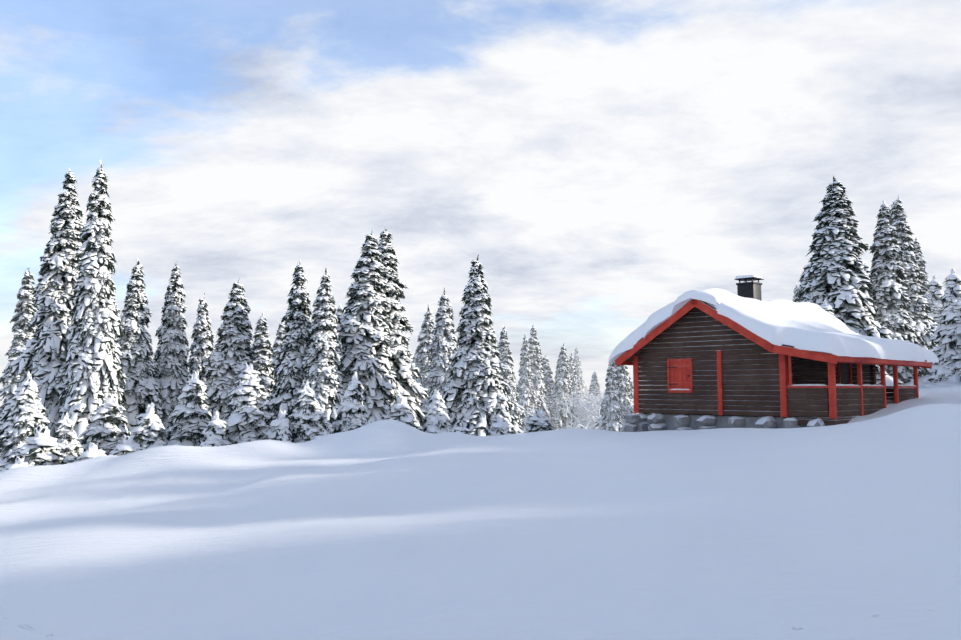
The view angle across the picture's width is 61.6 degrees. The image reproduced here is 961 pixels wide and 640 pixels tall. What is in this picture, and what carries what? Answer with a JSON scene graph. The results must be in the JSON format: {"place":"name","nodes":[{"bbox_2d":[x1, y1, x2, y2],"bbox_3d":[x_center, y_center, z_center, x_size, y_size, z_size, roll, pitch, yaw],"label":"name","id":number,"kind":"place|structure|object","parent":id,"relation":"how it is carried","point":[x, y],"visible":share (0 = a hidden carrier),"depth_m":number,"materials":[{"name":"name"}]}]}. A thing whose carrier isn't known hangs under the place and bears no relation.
{"place":"outdoors","nodes":[
{"label":"outdoors","id":0,"kind":"place"},
{"bbox_2d":[0,375,960,639],"bbox_3d":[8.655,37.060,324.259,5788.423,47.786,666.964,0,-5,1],"label":"snow ground","id":1,"kind":"structure","parent":0,"point":[388,529],"depth_m":8.82,"materials":[{"name":"white snow"}]},
{"bbox_2d":[6,456,30,468],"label":"spruce tree","id":2,"kind":"object","parent":1,"relation":"on","point":[19,462],"visible":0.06,"depth_m":25.27,"materials":[{"name":"white plant"}]},
{"bbox_2d":[0,268,38,433],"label":"spruce tree","id":3,"kind":"object","parent":1,"relation":"on","point":[25,309],"visible":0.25,"depth_m":44.96,"materials":[{"name":"white plant"}]},
{"bbox_2d":[0,371,49,471],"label":"spruce tree","id":4,"kind":"object","parent":1,"relation":"on","point":[26,415],"visible":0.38,"depth_m":28.06,"materials":[{"name":"white plant"}]},
{"bbox_2d":[5,425,66,465],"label":"spruce tree","id":5,"kind":"object","parent":1,"relation":"on","point":[41,447],"visible":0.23,"depth_m":25.97,"materials":[{"name":"white plant"}]},
{"bbox_2d":[0,167,83,436],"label":"spruce tree","id":6,"kind":"object","parent":1,"relation":"on","point":[41,359],"visible":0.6,"depth_m":36.55,"materials":[{"name":"white plant"}]},
{"bbox_2d":[51,411,83,463],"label":"spruce tree","id":7,"kind":"object","parent":1,"relation":"on","point":[71,447],"visible":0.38,"depth_m":28.65,"materials":[{"name":"white plant"}]},
{"bbox_2d":[71,441,105,462],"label":"spruce tree","id":8,"kind":"object","parent":1,"relation":"on","point":[93,451],"visible":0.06,"depth_m":25.71,"materials":[{"name":"white plant"}]},
{"bbox_2d":[55,159,131,444],"bbox_3d":[-16.746,1.189,35.222,3.686,16.810,3.603,-3,-6,40],"label":"spruce tree","id":9,"kind":"object","parent":1,"relation":"on","point":[93,375],"visible":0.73,"depth_m":34.70,"materials":[{"name":"white plant"}]},
{"bbox_2d":[79,393,128,454],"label":"spruce tree","id":10,"kind":"object","parent":1,"relation":"on","point":[106,430],"visible":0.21,"depth_m":30.48,"materials":[{"name":"white plant"}]},
{"bbox_2d":[115,306,119,340],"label":"spruce tree","id":11,"kind":"object","parent":1,"relation":"on","point":[118,311],"depth_m":50.37,"materials":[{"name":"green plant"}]},
{"bbox_2d":[109,435,142,455],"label":"spruce tree","id":12,"kind":"object","parent":1,"relation":"on","point":[128,445],"visible":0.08,"depth_m":26.58,"materials":[{"name":"white plant"}]},
{"bbox_2d":[115,257,165,434],"bbox_3d":[-17.110,3.548,39.087,4.110,13.275,4.013,3,-5,-29],"label":"spruce tree","id":13,"kind":"object","parent":1,"relation":"on","point":[141,385],"visible":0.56,"depth_m":38.63,"materials":[{"name":"white plant"}]},
{"bbox_2d":[131,402,168,449],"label":"spruce tree","id":14,"kind":"object","parent":1,"relation":"on","point":[149,430],"visible":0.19,"depth_m":29.50,"materials":[{"name":"white plant"}]},
{"bbox_2d":[153,260,191,437],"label":"spruce tree","id":15,"kind":"object","parent":1,"relation":"on","point":[170,358],"visible":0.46,"depth_m":40.74,"materials":[{"name":"white plant"}]},
{"bbox_2d":[165,370,212,445],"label":"spruce tree","id":16,"kind":"object","parent":1,"relation":"on","point":[191,415],"visible":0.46,"depth_m":31.43,"materials":[{"name":"white plant"}]},
{"bbox_2d":[188,293,213,381],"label":"spruce tree","id":17,"kind":"object","parent":1,"relation":"on","point":[201,347],"visible":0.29,"depth_m":43.75,"materials":[{"name":"white plant"}]},
{"bbox_2d":[199,433,219,446],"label":"spruce tree","id":18,"kind":"object","parent":1,"relation":"on","point":[211,441],"visible":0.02,"depth_m":27.25,"materials":[{"name":"white plant"}]},
{"bbox_2d":[201,411,232,445],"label":"spruce tree","id":19,"kind":"object","parent":1,"relation":"on","point":[216,426],"visible":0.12,"depth_m":29.17,"materials":[{"name":"white plant"}]},
{"bbox_2d":[202,277,255,420],"bbox_3d":[-12.052,3.743,38.793,4.909,11.817,4.434,4,-6,-40],"label":"spruce tree","id":20,"kind":"object","parent":1,"relation":"on","point":[233,352],"visible":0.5,"depth_m":38.54,"materials":[{"name":"white plant"}]},
{"bbox_2d":[223,362,274,443],"bbox_3d":[-8.654,4.563,30.757,3.485,6.045,4.018,0,-5,-4],"label":"spruce tree","id":21,"kind":"object","parent":1,"relation":"on","point":[248,418],"visible":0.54,"depth_m":30.25,"materials":[{"name":"white plant"}]},
{"bbox_2d":[252,312,275,406],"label":"spruce tree","id":22,"kind":"object","parent":1,"relation":"on","point":[262,349],"visible":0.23,"depth_m":46.80,"materials":[{"name":"white plant"}]},
{"bbox_2d":[271,322,285,367],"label":"spruce tree","id":23,"kind":"object","parent":1,"relation":"on","point":[278,343],"visible":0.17,"depth_m":52.18,"materials":[{"name":"white plant"}]},
{"bbox_2d":[264,410,293,442],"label":"spruce tree","id":24,"kind":"object","parent":1,"relation":"on","point":[280,428],"visible":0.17,"depth_m":28.64,"materials":[{"name":"white plant"}]},
{"bbox_2d":[267,259,312,431],"bbox_3d":[-8.799,3.134,37.910,3.697,12.184,3.875,1,-6,-9],"label":"spruce tree","id":25,"kind":"object","parent":1,"relation":"on","point":[288,372],"visible":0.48,"depth_m":37.62,"materials":[{"name":"white plant"}]},
{"bbox_2d":[288,380,333,442],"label":"spruce tree","id":26,"kind":"object","parent":1,"relation":"on","point":[309,420],"visible":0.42,"depth_m":29.32,"materials":[{"name":"white plant"}]},
{"bbox_2d":[290,268,344,438],"bbox_3d":[-7.407,3.203,36.852,3.426,11.235,3.738,2,-4,-4],"label":"spruce tree","id":27,"kind":"object","parent":1,"relation":"on","point":[322,360],"visible":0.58,"depth_m":36.40,"materials":[{"name":"white plant"}]},
{"bbox_2d":[315,428,329,438],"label":"spruce tree","id":28,"kind":"object","parent":1,"relation":"on","point":[325,432],"depth_m":26.49,"materials":[{"name":"white plant"}]},
{"bbox_2d":[335,304,343,333],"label":"spruce tree","id":29,"kind":"object","parent":1,"relation":"on","point":[340,312],"depth_m":50.36,"materials":[{"name":"white plant"}]},
{"bbox_2d":[332,371,368,432],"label":"spruce tree","id":30,"kind":"object","parent":1,"relation":"on","point":[351,411],"visible":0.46,"depth_m":30.50,"materials":[{"name":"white plant"}]},
{"bbox_2d":[337,229,398,422],"bbox_3d":[-5.644,2.428,38.809,5.801,14.088,5.314,7,-8,-44],"label":"spruce tree","id":31,"kind":"object","parent":1,"relation":"on","point":[365,338],"visible":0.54,"depth_m":38.45,"materials":[{"name":"white plant"}]},
{"bbox_2d":[384,394,416,426],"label":"spruce tree","id":32,"kind":"object","parent":1,"relation":"on","point":[401,411],"visible":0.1,"depth_m":32.40,"materials":[{"name":"white plant"}]},
{"bbox_2d":[377,228,428,430],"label":"spruce tree","id":33,"kind":"object","parent":1,"relation":"on","point":[407,371],"visible":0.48,"depth_m":40.35,"materials":[{"name":"white plant"}]},
{"bbox_2d":[413,306,433,407],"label":"spruce tree","id":34,"kind":"object","parent":1,"relation":"on","point":[421,357],"visible":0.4,"depth_m":55.56,"materials":[{"name":"white plant"}]},
{"bbox_2d":[421,388,450,433],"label":"spruce tree","id":35,"kind":"object","parent":1,"relation":"on","point":[436,419],"visible":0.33,"depth_m":33.35,"materials":[{"name":"white plant"}]},
{"bbox_2d":[421,288,458,425],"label":"spruce tree","id":36,"kind":"object","parent":1,"relation":"on","point":[443,347],"visible":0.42,"depth_m":51.28,"materials":[{"name":"white plant"}]},
{"bbox_2d":[451,420,471,434],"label":"spruce tree","id":37,"kind":"object","parent":1,"relation":"on","point":[458,428],"visible":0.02,"depth_m":27.92,"materials":[{"name":"white plant"}]},
{"bbox_2d":[442,254,517,435],"bbox_3d":[-0.262,2.530,36.842,4.236,11.159,4.233,-1,-5,17],"label":"spruce tree","id":38,"kind":"object","parent":1,"relation":"on","point":[475,388],"visible":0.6,"depth_m":35.97,"materials":[{"name":"white plant"}]},
{"bbox_2d":[486,416,512,435],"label":"spruce tree","id":39,"kind":"object","parent":1,"relation":"on","point":[499,427],"visible":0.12,"depth_m":29.42,"materials":[{"name":"white plant"}]},
{"bbox_2d":[486,394,516,435],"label":"spruce tree","id":40,"kind":"object","parent":1,"relation":"on","point":[501,411],"visible":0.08,"depth_m":35.40,"materials":[{"name":"white plant"}]},
{"bbox_2d":[496,326,525,433],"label":"spruce tree","id":41,"kind":"object","parent":1,"relation":"on","point":[506,364],"visible":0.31,"depth_m":61.09,"materials":[{"name":"white plant"}]},
{"bbox_2d":[517,334,537,432],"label":"spruce tree","id":42,"kind":"object","parent":1,"relation":"on","point":[526,392],"visible":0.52,"depth_m":71.10,"materials":[{"name":"white plant"}]},
{"bbox_2d":[522,409,554,432],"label":"spruce tree","id":43,"kind":"object","parent":1,"relation":"on","point":[538,421],"visible":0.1,"depth_m":31.30,"materials":[{"name":"white plant"}]},
{"bbox_2d":[528,323,551,420],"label":"spruce tree","id":44,"kind":"object","parent":1,"relation":"on","point":[534,347],"visible":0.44,"depth_m":72.18,"materials":[{"name":"white plant"}]},
{"bbox_2d":[542,356,554,405],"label":"spruce tree","id":45,"kind":"object","parent":1,"relation":"on","point":[549,382],"visible":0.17,"depth_m":79.18,"materials":[{"name":"white plant"}]},
{"bbox_2d":[548,344,574,429],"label":"spruce tree","id":46,"kind":"object","parent":1,"relation":"on","point":[562,385],"visible":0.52,"depth_m":74.64,"materials":[{"name":"white plant"}]},
{"bbox_2d":[569,353,585,428],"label":"spruce tree","id":47,"kind":"object","parent":1,"relation":"on","point":[574,377],"visible":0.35,"depth_m":90.92,"materials":[{"name":"white plant"}]},
{"bbox_2d":[560,397,600,419],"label":"rime birch","id":48,"kind":"object","parent":1,"relation":"on","point":[588,406],"visible":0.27,"depth_m":71.01,"materials":[{"name":"white plant"}]},
{"bbox_2d":[574,347,587,413],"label":"spruce tree","id":49,"kind":"object","parent":1,"relation":"on","point":[577,362],"visible":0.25,"depth_m":126.73,"materials":[{"name":"white plant"}]},
{"bbox_2d":[574,405,596,428],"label":"bare tree","id":50,"kind":"object","parent":1,"relation":"on","point":[591,423],"visible":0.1,"depth_m":80.53,"materials":[{"name":"white plant"}]},
{"bbox_2d":[572,390,603,428],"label":"bare tree","id":51,"kind":"object","parent":1,"relation":"on","point":[583,423],"visible":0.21,"depth_m":75.75,"materials":[{"name":"white plant"}]},
{"bbox_2d":[543,392,633,428],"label":"bare tree","id":52,"kind":"object","parent":1,"relation":"on","point":[580,424],"visible":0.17,"depth_m":70.67,"materials":[{"name":"white plant"}]},
{"bbox_2d":[557,384,626,419],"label":"bare tree","id":53,"kind":"object","parent":1,"relation":"on","point":[594,404],"visible":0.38,"depth_m":66.70,"materials":[{"name":"white plant"}]},
{"bbox_2d":[586,371,601,428],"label":"spruce tree","id":54,"kind":"object","parent":1,"relation":"on","point":[593,388],"visible":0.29,"depth_m":108.67,"materials":[{"name":"white plant"}]},
{"bbox_2d":[595,363,624,431],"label":"spruce tree","id":55,"kind":"object","parent":1,"relation":"on","point":[611,414],"visible":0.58,"depth_m":60.96,"materials":[{"name":"white plant"}]},
{"bbox_2d":[615,365,635,424],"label":"spruce tree","id":56,"kind":"object","parent":1,"relation":"on","point":[626,403],"visible":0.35,"depth_m":62.72,"materials":[{"name":"white plant"}]},
{"bbox_2d":[628,376,636,413],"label":"spruce tree","id":57,"kind":"object","parent":1,"relation":"on","point":[631,385],"visible":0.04,"depth_m":74.17,"materials":[{"name":"white plant"}]},
{"bbox_2d":[623,410,838,431],"bbox_3d":[10.061,3.905,27.314,7.329,1.583,8.570,-5,-7,45],"label":"stone foundation","id":58,"kind":"object","parent":1,"relation":"on","point":[640,422],"visible":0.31,"depth_m":25.20,"materials":[{"name":"grey stone"}]},
{"bbox_2d":[618,300,916,425],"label":"cabin log walls","id":59,"kind":"structure","parent":1,"relation":"on","point":[750,375],"depth_m":25.02,"materials":[{"name":"brown wood"}]},
{"bbox_2d":[615,299,931,419],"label":"cabin trim","id":60,"kind":"structure","parent":59,"relation":"attached to","point":[680,373],"depth_m":24.85,"materials":[{"name":"red wood"}]},
{"bbox_2d":[792,283,796,300],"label":"spruce tree","id":61,"kind":"object","parent":1,"relation":"on","point":[795,288],"depth_m":90.29,"materials":[{"name":"white plant"}]},
{"bbox_2d":[793,269,805,302],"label":"spruce tree","id":62,"kind":"object","parent":1,"relation":"on","point":[797,299],"visible":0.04,"depth_m":49.77,"materials":[{"name":"white plant"}]},
{"bbox_2d":[821,299,834,315],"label":"spruce tree","id":63,"kind":"object","parent":1,"relation":"on","point":[825,306],"depth_m":35.44,"materials":[{"name":"white plant"}]},
{"bbox_2d":[797,175,904,385],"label":"spruce tree","id":64,"kind":"object","parent":1,"relation":"on","point":[837,275],"visible":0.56,"depth_m":40.05,"materials":[{"name":"white plant"}]},
{"bbox_2d":[869,199,923,382],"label":"spruce tree","id":65,"kind":"object","parent":1,"relation":"on","point":[890,296],"visible":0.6,"depth_m":42.06,"materials":[{"name":"white plant"}]},
{"bbox_2d":[890,195,937,376],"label":"spruce tree","id":66,"kind":"object","parent":1,"relation":"on","point":[925,324],"visible":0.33,"depth_m":43.78,"materials":[{"name":"white plant"}]},
{"bbox_2d":[913,237,928,297],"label":"spruce tree","id":67,"kind":"object","parent":1,"relation":"on","point":[921,262],"visible":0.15,"depth_m":54.27,"materials":[{"name":"white plant"}]},
{"bbox_2d":[926,275,943,332],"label":"spruce tree","id":68,"kind":"object","parent":1,"relation":"on","point":[935,294],"visible":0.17,"depth_m":46.22,"materials":[{"name":"white plant"}]},
{"bbox_2d":[924,267,960,382],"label":"spruce tree","id":69,"kind":"object","parent":1,"relation":"on","point":[945,337],"visible":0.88,"depth_m":36.12,"materials":[{"name":"white plant"}]},
{"bbox_2d":[0,0,960,405],"label":"sky","id":70,"kind":"structure","parent":0,"point":[603,163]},
{"bbox_2d":[668,277,849,399],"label":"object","id":71,"kind":"structure","parent":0,"point":[746,289],"depth_m":28.80,"materials":[{"name":"black metal"}]},
{"bbox_2d":[608,288,938,362],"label":"roof snow","id":72,"kind":"structure","parent":0,"point":[809,326],"depth_m":25.44,"materials":[{"name":"white snow"}]},
{"bbox_2d":[670,275,914,417],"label":"cabin snow caps","id":73,"kind":"object","parent":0,"point":[748,276],"visible":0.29,"depth_m":24.15,"materials":[{"name":"white snow"}]}
]}

